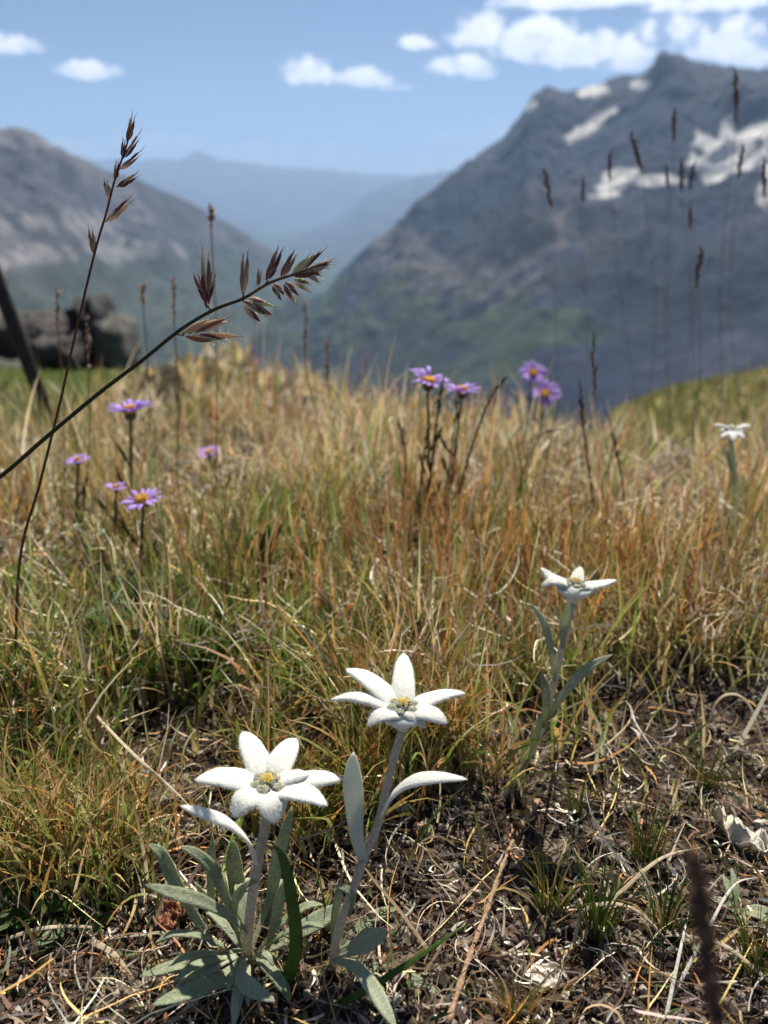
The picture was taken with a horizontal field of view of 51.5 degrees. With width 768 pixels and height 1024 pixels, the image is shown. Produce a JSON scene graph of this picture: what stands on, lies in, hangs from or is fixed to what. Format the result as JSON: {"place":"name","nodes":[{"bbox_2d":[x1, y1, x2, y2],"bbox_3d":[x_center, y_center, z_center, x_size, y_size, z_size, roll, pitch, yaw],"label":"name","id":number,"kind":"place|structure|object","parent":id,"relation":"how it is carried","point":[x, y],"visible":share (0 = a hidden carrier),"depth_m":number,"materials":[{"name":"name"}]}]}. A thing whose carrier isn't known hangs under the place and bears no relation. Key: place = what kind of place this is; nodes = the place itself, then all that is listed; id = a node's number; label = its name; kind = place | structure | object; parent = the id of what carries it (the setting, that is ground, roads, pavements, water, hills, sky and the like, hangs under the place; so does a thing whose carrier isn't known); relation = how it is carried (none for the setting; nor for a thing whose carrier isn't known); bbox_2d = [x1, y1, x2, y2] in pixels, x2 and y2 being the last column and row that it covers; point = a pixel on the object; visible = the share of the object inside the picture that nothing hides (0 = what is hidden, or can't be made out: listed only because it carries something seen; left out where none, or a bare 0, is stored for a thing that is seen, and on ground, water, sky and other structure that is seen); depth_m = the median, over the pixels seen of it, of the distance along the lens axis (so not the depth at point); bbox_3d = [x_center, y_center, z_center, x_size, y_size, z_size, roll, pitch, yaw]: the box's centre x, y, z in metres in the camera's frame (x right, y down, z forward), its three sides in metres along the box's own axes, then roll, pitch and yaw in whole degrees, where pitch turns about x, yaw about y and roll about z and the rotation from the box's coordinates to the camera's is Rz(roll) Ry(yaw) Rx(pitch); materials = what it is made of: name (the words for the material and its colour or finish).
{"place":"outdoors","nodes":[
{"label":"outdoors","id":0,"kind":"place"},
{"bbox_2d":[0,365,145,436],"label":"grass","id":1,"kind":"structure","parent":0,"point":[49,376],"depth_m":4.60,"materials":[{"name":"plant"}]},
{"bbox_2d":[0,127,318,370],"bbox_3d":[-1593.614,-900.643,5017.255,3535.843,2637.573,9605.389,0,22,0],"label":"mountain","id":2,"kind":"structure","parent":0,"point":[54,199],"depth_m":3378.71,"materials":[{"name":"stone"}]},
{"bbox_2d":[122,174,292,235],"bbox_3d":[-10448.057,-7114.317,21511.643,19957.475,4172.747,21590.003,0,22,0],"label":"mountain range","id":3,"kind":"structure","parent":0,"point":[198,197],"depth_m":21261.27,"materials":[{"name":"stone"}]},
{"bbox_2d":[90,150,414,227],"bbox_3d":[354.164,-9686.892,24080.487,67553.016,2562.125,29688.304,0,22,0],"label":"mountain range","id":4,"kind":"structure","parent":0,"point":[260,193],"depth_m":24920.76,"materials":[{"name":"stone"}]},
{"bbox_2d":[268,170,455,256],"bbox_3d":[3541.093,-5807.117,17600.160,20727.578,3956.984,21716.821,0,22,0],"label":"mountain range","id":5,"kind":"structure","parent":0,"point":[360,225],"depth_m":15237.43,"materials":[{"name":"stone"}]},
{"bbox_2d":[0,225,767,1023],"bbox_3d":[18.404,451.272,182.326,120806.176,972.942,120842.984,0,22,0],"label":"ground","id":6,"kind":"structure","parent":0,"point":[328,277],"depth_m":0.34,"materials":[{"name":"soil"}]},
{"bbox_2d":[0,356,49,372],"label":"rock","id":7,"kind":"object","parent":6,"relation":"on","point":[8,362],"visible":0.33,"depth_m":10.00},
{"bbox_2d":[0,267,65,446],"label":"stick","id":8,"kind":"object","parent":6,"relation":"on","point":[11,318],"visible":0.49,"depth_m":0.99,"materials":[{"name":"wood"}]},
{"bbox_2d":[0,308,67,356],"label":"rock","id":9,"kind":"object","parent":6,"relation":"on","point":[41,321],"visible":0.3,"depth_m":10.51,"materials":[{"name":"stone"}]},
{"bbox_2d":[0,848,84,931],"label":"leafy plant","id":10,"kind":"object","parent":6,"relation":"on","point":[8,919],"visible":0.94,"depth_m":0.30,"materials":[{"name":"green plant"}]},
{"bbox_2d":[0,925,112,942],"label":"straw","id":11,"kind":"object","parent":6,"relation":"on","point":[22,933],"visible":1,"depth_m":0.28,"materials":[{"name":"plant"}]},
{"bbox_2d":[51,283,64,521],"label":"grass stalk","id":12,"kind":"object","parent":6,"relation":"on","point":[57,295],"depth_m":0.60,"materials":[{"name":"plant"}]},
{"bbox_2d":[29,327,93,372],"bbox_3d":[-4.314,-2.057,10.794,0.714,0.826,1.458,0,22,0],"label":"rock","id":13,"kind":"object","parent":6,"relation":"on","point":[47,350],"visible":0.42,"depth_m":10.28,"materials":[{"name":"stone"}]},
{"bbox_2d":[36,881,112,945],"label":"leafy plant","id":14,"kind":"object","parent":6,"relation":"on","point":[59,920],"visible":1,"depth_m":0.29,"materials":[{"name":"green plant"}]},
{"bbox_2d":[65,454,89,545],"bbox_3d":[-0.230,-0.006,0.603,0.026,0.076,0.021,0,22,0],"label":"aster","id":15,"kind":"object","parent":6,"relation":"on","point":[78,459],"visible":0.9,"depth_m":0.60,"materials":[{"name":"purple plant"}]},
{"bbox_2d":[14,112,144,690],"bbox_3d":[-0.138,-0.022,0.347,0.096,0.276,0.002,0,22,0],"label":"grass panicle","id":16,"kind":"object","parent":6,"relation":"on","point":[117,211],"depth_m":0.31,"materials":[{"name":"plant"}]},
{"bbox_2d":[0,817,161,918],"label":"herb leaves","id":17,"kind":"object","parent":6,"relation":"on","point":[41,906],"visible":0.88,"depth_m":0.30,"materials":[{"name":"green plant"}]},
{"bbox_2d":[82,315,91,533],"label":"grass stalk","id":18,"kind":"object","parent":6,"relation":"on","point":[87,344],"depth_m":0.58,"materials":[{"name":"plant"}]},
{"bbox_2d":[62,292,115,369],"bbox_3d":[-4.088,-2.398,11.325,0.543,1.396,1.197,0,22,0],"label":"rock","id":19,"kind":"object","parent":6,"relation":"on","point":[96,307],"visible":0.39,"depth_m":10.81,"materials":[{"name":"stone"}]},
{"bbox_2d":[0,511,182,624],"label":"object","id":20,"kind":"object","parent":6,"relation":"on","point":[69,568],"visible":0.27,"depth_m":0.54,"materials":[{"name":"green plant"}]},
{"bbox_2d":[94,482,124,550],"bbox_3d":[-0.185,0.012,0.551,0.031,0.072,0.016,20,29,40],"label":"aster","id":21,"kind":"object","parent":6,"relation":"on","point":[101,504],"visible":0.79,"depth_m":0.55,"materials":[{"name":"purple plant"}]},
{"bbox_2d":[87,938,133,977],"bbox_3d":[-0.095,0.154,0.277,0.026,0.004,0.002,15,26,33],"label":"straw","id":22,"kind":"object","parent":6,"relation":"on","point":[105,948],"visible":1,"depth_m":0.28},
{"bbox_2d":[91,311,143,371],"bbox_3d":[-3.733,-2.184,11.181,0.492,1.189,1.205,0,22,0],"label":"rock","id":23,"kind":"object","parent":6,"relation":"on","point":[116,340],"visible":0.56,"depth_m":10.73,"materials":[{"name":"stone"}]},
{"bbox_2d":[76,565,177,643],"bbox_3d":[-0.140,0.065,0.449,0.056,0.047,0.064,0,22,0],"label":"leafy plant","id":24,"kind":"object","parent":6,"relation":"on","point":[132,581],"visible":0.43,"depth_m":0.46,"materials":[{"name":"green plant"}]},
{"bbox_2d":[106,399,151,522],"bbox_3d":[-0.187,-0.030,0.608,0.035,0.120,0.061,-6,23,-14],"label":"aster","id":25,"kind":"object","parent":6,"relation":"on","point":[129,408],"visible":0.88,"depth_m":0.58,"materials":[{"name":"purple plant"}]},
{"bbox_2d":[87,707,188,804],"bbox_3d":[-0.112,0.098,0.336,0.011,0.047,0.138,-15,27,-33],"label":"straw","id":26,"kind":"object","parent":6,"relation":"on","point":[126,747],"visible":0.85,"depth_m":0.29,"materials":[{"name":"plant"}]},
{"bbox_2d":[119,488,161,599],"bbox_3d":[-0.154,0.024,0.516,0.028,0.076,0.027,0,22,0],"label":"aster","id":27,"kind":"object","parent":6,"relation":"on","point":[149,500],"visible":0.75,"depth_m":0.51,"materials":[{"name":"purple plant"}]},
{"bbox_2d":[137,282,149,460],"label":"grass stalk","id":28,"kind":"object","parent":6,"relation":"on","point":[143,288],"depth_m":0.65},
{"bbox_2d":[0,688,300,955],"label":"grass","id":29,"kind":"structure","parent":6,"relation":"on","point":[82,821],"depth_m":0.31,"materials":[{"name":"plant"}]},
{"bbox_2d":[0,239,334,478],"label":"grass panicle","id":30,"kind":"object","parent":6,"relation":"on","point":[301,270],"depth_m":0.28,"materials":[{"name":"plant"}]},
{"bbox_2d":[156,899,180,930],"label":"dead leaf","id":31,"kind":"object","parent":6,"relation":"on","point":[166,922],"visible":0.99,"depth_m":0.29,"materials":[{"name":"plant"}]},
{"bbox_2d":[169,276,178,505],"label":"grass stalk","id":32,"kind":"object","parent":6,"relation":"on","point":[173,302],"depth_m":0.60,"materials":[{"name":"plant"}]},
{"bbox_2d":[152,618,230,680],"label":"leafy plant","id":33,"kind":"object","parent":6,"relation":"on","point":[199,663],"visible":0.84,"depth_m":0.43,"materials":[{"name":"green plant"}]},
{"bbox_2d":[0,548,393,766],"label":"herb leaves","id":34,"kind":"object","parent":6,"relation":"on","point":[207,673],"visible":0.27,"depth_m":0.43,"materials":[{"name":"green plant"}]},
{"bbox_2d":[207,202,217,502],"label":"grass stalk","id":35,"kind":"object","parent":6,"relation":"on","point":[211,217],"depth_m":0.61,"materials":[{"name":"plant"}]},
{"bbox_2d":[196,446,232,500],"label":"aster","id":36,"kind":"object","parent":6,"relation":"on","point":[210,450],"visible":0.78,"depth_m":0.73,"materials":[{"name":"purple plant"}]},
{"bbox_2d":[139,731,342,1023],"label":"edelweiss","id":37,"kind":"object","parent":6,"relation":"on","point":[267,785],"visible":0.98,"depth_m":0.27,"materials":[{"name":"white plant"}]},
{"bbox_2d":[0,480,510,883],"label":"grass","id":38,"kind":"structure","parent":6,"relation":"on","point":[154,678],"depth_m":0.41,"materials":[{"name":"plant"}]},
{"bbox_2d":[232,522,282,596],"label":"leafy plant","id":39,"kind":"object","parent":6,"relation":"on","point":[262,544],"visible":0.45,"depth_m":0.51,"materials":[{"name":"green plant"}]},
{"bbox_2d":[155,436,397,612],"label":"grass","id":40,"kind":"structure","parent":6,"relation":"on","point":[258,514],"depth_m":0.56,"materials":[{"name":"plant"}]},
{"bbox_2d":[270,842,302,987],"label":"long grass","id":41,"kind":"structure","parent":6,"relation":"on","point":[291,967],"depth_m":0.26,"materials":[{"name":"plant"}]},
{"bbox_2d":[200,482,372,603],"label":"herb leaves","id":42,"kind":"object","parent":6,"relation":"on","point":[237,544],"visible":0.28,"depth_m":0.53,"materials":[{"name":"green plant"}]},
{"bbox_2d":[301,298,323,481],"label":"grass stalk","id":43,"kind":"object","parent":6,"relation":"on","point":[305,336],"depth_m":0.64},
{"bbox_2d":[323,339,333,450],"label":"grass stalk","id":44,"kind":"object","parent":6,"relation":"on","point":[327,359],"depth_m":0.66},
{"bbox_2d":[51,583,643,898],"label":"grass","id":45,"kind":"structure","parent":6,"relation":"on","point":[431,757],"depth_m":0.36,"materials":[{"name":"plant"}]},
{"bbox_2d":[0,280,767,788],"bbox_3d":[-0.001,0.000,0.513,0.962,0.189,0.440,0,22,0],"label":"grass","id":46,"kind":"structure","parent":6,"relation":"on","point":[678,623],"depth_m":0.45,"materials":[{"name":"plant"}]},
{"bbox_2d":[0,325,767,536],"bbox_3d":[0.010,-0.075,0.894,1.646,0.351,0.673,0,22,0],"label":"dry grass","id":47,"kind":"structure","parent":6,"relation":"on","point":[325,439],"depth_m":0.81,"materials":[{"name":"plant"}]},
{"bbox_2d":[0,589,767,1023],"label":"dry litter","id":48,"kind":"object","parent":6,"relation":"on","point":[96,1019],"visible":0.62,"depth_m":0.29,"materials":[{"name":"plant"}]},
{"bbox_2d":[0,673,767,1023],"bbox_3d":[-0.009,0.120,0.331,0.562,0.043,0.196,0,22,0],"label":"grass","id":49,"kind":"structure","parent":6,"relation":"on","point":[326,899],"depth_m":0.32,"materials":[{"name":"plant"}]},
{"bbox_2d":[0,585,767,1023],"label":"soil crumbs","id":50,"kind":"object","parent":6,"relation":"on","point":[664,955],"visible":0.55,"depth_m":0.30,"materials":[{"name":"soil"}]},
{"bbox_2d":[327,653,466,1023],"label":"edelweiss","id":51,"kind":"object","parent":6,"relation":"on","point":[399,706],"visible":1,"depth_m":0.27,"materials":[{"name":"white plant"}]},
{"bbox_2d":[334,924,466,1009],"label":"long grass","id":52,"kind":"structure","parent":6,"relation":"on","point":[381,980],"depth_m":0.26,"materials":[{"name":"plant"}]},
{"bbox_2d":[388,618,445,656],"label":"leafy plant","id":53,"kind":"object","parent":6,"relation":"on","point":[413,636],"visible":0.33,"depth_m":0.41,"materials":[{"name":"green plant"}]},
{"bbox_2d":[251,581,584,726],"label":"herb leaves","id":54,"kind":"object","parent":6,"relation":"on","point":[568,662],"visible":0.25,"depth_m":0.42,"materials":[{"name":"green plant"}]},
{"bbox_2d":[414,417,429,544],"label":"grass stalk","id":55,"kind":"object","parent":6,"relation":"on","point":[425,446],"depth_m":0.59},
{"bbox_2d":[410,366,449,509],"bbox_3d":[0.033,-0.042,0.608,0.032,0.136,0.033,0,22,0],"label":"aster","id":56,"kind":"object","parent":6,"relation":"on","point":[428,382],"visible":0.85,"depth_m":0.59,"materials":[{"name":"purple plant"}]},
{"bbox_2d":[425,377,444,528],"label":"grass stalk","id":57,"kind":"object","parent":6,"relation":"on","point":[441,391],"depth_m":0.58,"materials":[{"name":"plant"}]},
{"bbox_2d":[440,393,458,516],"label":"grass stalk","id":58,"kind":"object","parent":6,"relation":"on","point":[456,412],"depth_m":0.58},
{"bbox_2d":[438,383,479,522],"bbox_3d":[0.059,-0.041,0.630,0.031,0.122,0.029,-12,25,-26],"label":"aster","id":59,"kind":"object","parent":6,"relation":"on","point":[462,390],"visible":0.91,"depth_m":0.62,"materials":[{"name":"purple plant"}]},
{"bbox_2d":[450,374,507,527],"bbox_3d":[0.067,-0.036,0.589,0.042,0.134,0.002,0,22,0],"label":"grass stalk","id":60,"kind":"object","parent":6,"relation":"on","point":[480,421],"depth_m":0.58,"materials":[{"name":"plant"}]},
{"bbox_2d":[445,839,514,1023],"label":"twig","id":61,"kind":"object","parent":6,"relation":"on","point":[461,980],"visible":1,"depth_m":0.28,"materials":[{"name":"wood"}]},
{"bbox_2d":[314,568,694,807],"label":"grass","id":62,"kind":"structure","parent":6,"relation":"on","point":[513,755],"depth_m":0.38,"materials":[{"name":"plant"}]},
{"bbox_2d":[268,504,753,651],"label":"herb leaves","id":63,"kind":"object","parent":6,"relation":"on","point":[596,615],"visible":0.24,"depth_m":0.51,"materials":[{"name":"green plant"}]},
{"bbox_2d":[466,958,577,1023],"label":"grass tuft","id":64,"kind":"object","parent":6,"relation":"on","point":[509,1011],"visible":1,"depth_m":0.26,"materials":[{"name":"plant"}]},
{"bbox_2d":[282,579,767,716],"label":"grass","id":65,"kind":"structure","parent":6,"relation":"on","point":[730,652],"depth_m":0.43,"materials":[{"name":"plant"}]},
{"bbox_2d":[517,798,540,828],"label":"twig","id":66,"kind":"object","parent":6,"relation":"on","point":[535,804],"visible":1,"depth_m":0.33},
{"bbox_2d":[518,361,547,440],"bbox_3d":[0.162,-0.117,0.921,0.031,0.102,0.074,10,24,24],"label":"aster","id":67,"kind":"object","parent":6,"relation":"on","point":[533,372],"visible":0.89,"depth_m":0.92,"materials":[{"name":"purple plant"}]},
{"bbox_2d":[530,962,561,989],"bbox_3d":[0.055,0.158,0.270,0.011,0.005,0.009,0,22,0],"label":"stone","id":68,"kind":"object","parent":6,"relation":"on","point":[539,978],"visible":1,"depth_m":0.27,"materials":[{"name":"stone"}]},
{"bbox_2d":[530,380,562,449],"bbox_3d":[0.173,-0.103,0.907,0.037,0.083,0.076,14,26,31],"label":"aster","id":69,"kind":"object","parent":6,"relation":"on","point":[550,391],"visible":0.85,"depth_m":0.91,"materials":[{"name":"purple plant"}]},
{"bbox_2d":[542,168,556,460],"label":"grass stalk","id":70,"kind":"object","parent":6,"relation":"on","point":[545,175],"depth_m":0.78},
{"bbox_2d":[498,566,616,798],"bbox_3d":[0.075,0.074,0.348,0.050,0.102,0.037,0,22,0],"label":"edelweiss","id":71,"kind":"object","parent":6,"relation":"on","point":[574,588],"visible":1,"depth_m":0.34,"materials":[{"name":"white plant"}]},
{"bbox_2d":[518,833,597,921],"bbox_3d":[0.062,0.137,0.295,0.029,0.025,0.036,0,22,0],"label":"grass tuft","id":72,"kind":"object","parent":6,"relation":"on","point":[549,906],"visible":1,"depth_m":0.30,"materials":[{"name":"plant"}]},
{"bbox_2d":[557,377,584,549],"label":"grass stalk","id":73,"kind":"object","parent":6,"relation":"on","point":[580,403],"depth_m":0.51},
{"bbox_2d":[550,768,603,820],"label":"grass tuft","id":74,"kind":"object","parent":6,"relation":"on","point":[571,805],"visible":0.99,"depth_m":0.34,"materials":[{"name":"plant"}]},
{"bbox_2d":[533,701,632,768],"bbox_3d":[0.096,0.107,0.373,0.060,0.016,0.013,-13,25,-29],"label":"straw","id":75,"kind":"object","parent":6,"relation":"on","point":[609,742],"visible":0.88,"depth_m":0.37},
{"bbox_2d":[581,176,602,431],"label":"grass stalk","id":76,"kind":"object","parent":6,"relation":"on","point":[582,190],"depth_m":0.86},
{"bbox_2d":[580,398,607,540],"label":"grass stalk","id":77,"kind":"object","parent":6,"relation":"on","point":[584,430],"depth_m":0.59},
{"bbox_2d":[421,449,767,664],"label":"grass","id":78,"kind":"structure","parent":6,"relation":"on","point":[640,562],"depth_m":0.49,"materials":[{"name":"plant"}]},
{"bbox_2d":[581,331,608,542],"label":"grass stalk","id":79,"kind":"object","parent":6,"relation":"on","point":[595,369],"depth_m":0.53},
{"bbox_2d":[556,825,662,943],"bbox_3d":[0.079,0.138,0.282,0.036,0.033,0.039,6,23,15],"label":"grass tuft","id":80,"kind":"object","parent":6,"relation":"on","point":[594,913],"visible":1,"depth_m":0.28,"materials":[{"name":"plant"}]},
{"bbox_2d":[611,431,630,536],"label":"grass stalk","id":81,"kind":"object","parent":6,"relation":"on","point":[615,446],"depth_m":0.59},
{"bbox_2d":[570,902,677,952],"bbox_3d":[0.086,0.149,0.283,0.040,0.016,0.009,2,22,5],"label":"straw","id":82,"kind":"object","parent":6,"relation":"on","point":[576,931],"visible":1,"depth_m":0.28,"materials":[{"name":"plant"}]},
{"bbox_2d":[607,151,644,447],"bbox_3d":[0.267,-0.206,0.864,0.081,0.339,0.003,3,22,7],"label":"grass stalk","id":83,"kind":"object","parent":6,"relation":"on","point":[609,164],"depth_m":0.84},
{"bbox_2d":[576,847,700,948],"bbox_3d":[0.098,0.140,0.299,0.071,0.019,0.002,-13,26,-30],"label":"straw","id":84,"kind":"object","parent":6,"relation":"on","point":[632,881],"visible":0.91,"depth_m":0.29,"materials":[{"name":"plant"}]},
{"bbox_2d":[630,130,654,478],"bbox_3d":[0.247,-0.189,0.782,0.047,0.337,0.009,8,23,19],"label":"grass stalk","id":85,"kind":"object","parent":6,"relation":"on","point":[636,152],"depth_m":0.73,"materials":[{"name":"plant"}]},
{"bbox_2d":[615,784,690,866],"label":"grass tuft","id":86,"kind":"object","parent":6,"relation":"on","point":[637,846],"visible":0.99,"depth_m":0.32,"materials":[{"name":"plant"}]},
{"bbox_2d":[665,164,673,480],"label":"grass stalk","id":87,"kind":"object","parent":6,"relation":"on","point":[667,176],"depth_m":0.83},
{"bbox_2d":[668,107,676,479],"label":"grass stalk","id":88,"kind":"object","parent":6,"relation":"on","point":[674,118],"depth_m":0.77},
{"bbox_2d":[664,912,688,1018],"bbox_3d":[0.099,0.154,0.270,0.001,0.012,0.041,11,25,26],"label":"straw","id":89,"kind":"object","parent":6,"relation":"on","point":[671,991],"visible":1,"depth_m":0.27,"materials":[{"name":"beige plant"}]},
{"bbox_2d":[620,855,745,945],"bbox_3d":[0.102,0.142,0.283,0.041,0.025,0.039,0,22,0],"label":"grass tuft","id":90,"kind":"object","parent":6,"relation":"on","point":[657,909],"visible":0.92,"depth_m":0.29,"materials":[{"name":"plant"}]},
{"bbox_2d":[679,158,693,442],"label":"grass stalk","id":91,"kind":"object","parent":6,"relation":"on","point":[681,176],"depth_m":0.81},
{"bbox_2d":[609,364,767,457],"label":"hill","id":92,"kind":"structure","parent":6,"relation":"on","point":[713,383],"depth_m":4.47,"materials":[{"name":"plant"}]},
{"bbox_2d":[682,245,704,489],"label":"grass stalk","id":93,"kind":"object","parent":6,"relation":"on","point":[699,264],"depth_m":0.73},
{"bbox_2d":[688,160,700,477],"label":"grass stalk","id":94,"kind":"object","parent":6,"relation":"on","point":[692,172],"depth_m":0.79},
{"bbox_2d":[656,934,767,982],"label":"straw","id":95,"kind":"object","parent":6,"relation":"on","point":[732,950],"visible":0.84,"depth_m":0.27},
{"bbox_2d":[669,722,756,793],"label":"grass tuft","id":96,"kind":"object","parent":6,"relation":"on","point":[710,774],"visible":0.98,"depth_m":0.36,"materials":[{"name":"plant"}]},
{"bbox_2d":[672,877,757,1000],"bbox_3d":[0.118,0.149,0.285,0.067,0.015,0.004,-19,29,-39],"label":"straw","id":97,"kind":"object","parent":6,"relation":"on","point":[687,968],"visible":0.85,"depth_m":0.27,"materials":[{"name":"beige plant"}]},
{"bbox_2d":[719,68,738,453],"bbox_3d":[0.355,-0.230,0.817,0.056,0.402,0.008,13,26,30],"label":"grass stalk","id":98,"kind":"object","parent":6,"relation":"on","point":[736,96],"depth_m":0.77,"materials":[{"name":"plant"}]},
{"bbox_2d":[713,424,751,598],"bbox_3d":[0.242,-0.003,0.556,0.035,0.102,0.112,7,23,17],"label":"edelweiss","id":99,"kind":"object","parent":6,"relation":"on","point":[731,433],"visible":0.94,"depth_m":0.58,"materials":[{"name":"white plant"}]},
{"bbox_2d":[705,693,767,757],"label":"straw","id":100,"kind":"object","parent":6,"relation":"on","point":[752,712],"visible":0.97,"depth_m":0.39,"materials":[{"name":"plant"}]},
{"bbox_2d":[730,144,746,450],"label":"grass stalk","id":101,"kind":"object","parent":6,"relation":"on","point":[740,161],"depth_m":0.78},
{"bbox_2d":[713,805,767,859],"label":"dead leaf","id":102,"kind":"object","parent":6,"relation":"on","point":[742,834],"visible":1,"depth_m":0.33,"materials":[{"name":"plant"}]},
{"bbox_2d":[713,868,767,924],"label":"leafy plant","id":103,"kind":"object","parent":6,"relation":"on","point":[757,911],"visible":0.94,"depth_m":0.30,"materials":[{"name":"green plant"}]},
{"bbox_2d":[716,873,767,989],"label":"grass tuft","id":104,"kind":"object","parent":6,"relation":"on","point":[746,946],"visible":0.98,"depth_m":0.28,"materials":[{"name":"plant"}]},
{"bbox_2d":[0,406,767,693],"bbox_3d":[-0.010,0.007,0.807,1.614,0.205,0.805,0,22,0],"label":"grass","id":105,"kind":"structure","parent":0,"point":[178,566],"depth_m":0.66,"materials":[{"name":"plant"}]},
{"bbox_2d":[0,0,767,175],"label":"sky","id":106,"kind":"structure","parent":0,"point":[377,87],"materials":[{"name":"blue"}]},
{"bbox_2d":[248,50,767,441],"bbox_3d":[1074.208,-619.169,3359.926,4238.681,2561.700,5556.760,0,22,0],"label":"mountain","id":107,"kind":"structure","parent":0,"point":[449,275],"depth_m":2588.88,"materials":[{"name":"stone"}]},
{"bbox_2d":[684,843,724,1023],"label":"grass spike","id":108,"kind":"object","parent":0,"point":[700,895],"depth_m":0.12,"materials":[{"name":"plant"}]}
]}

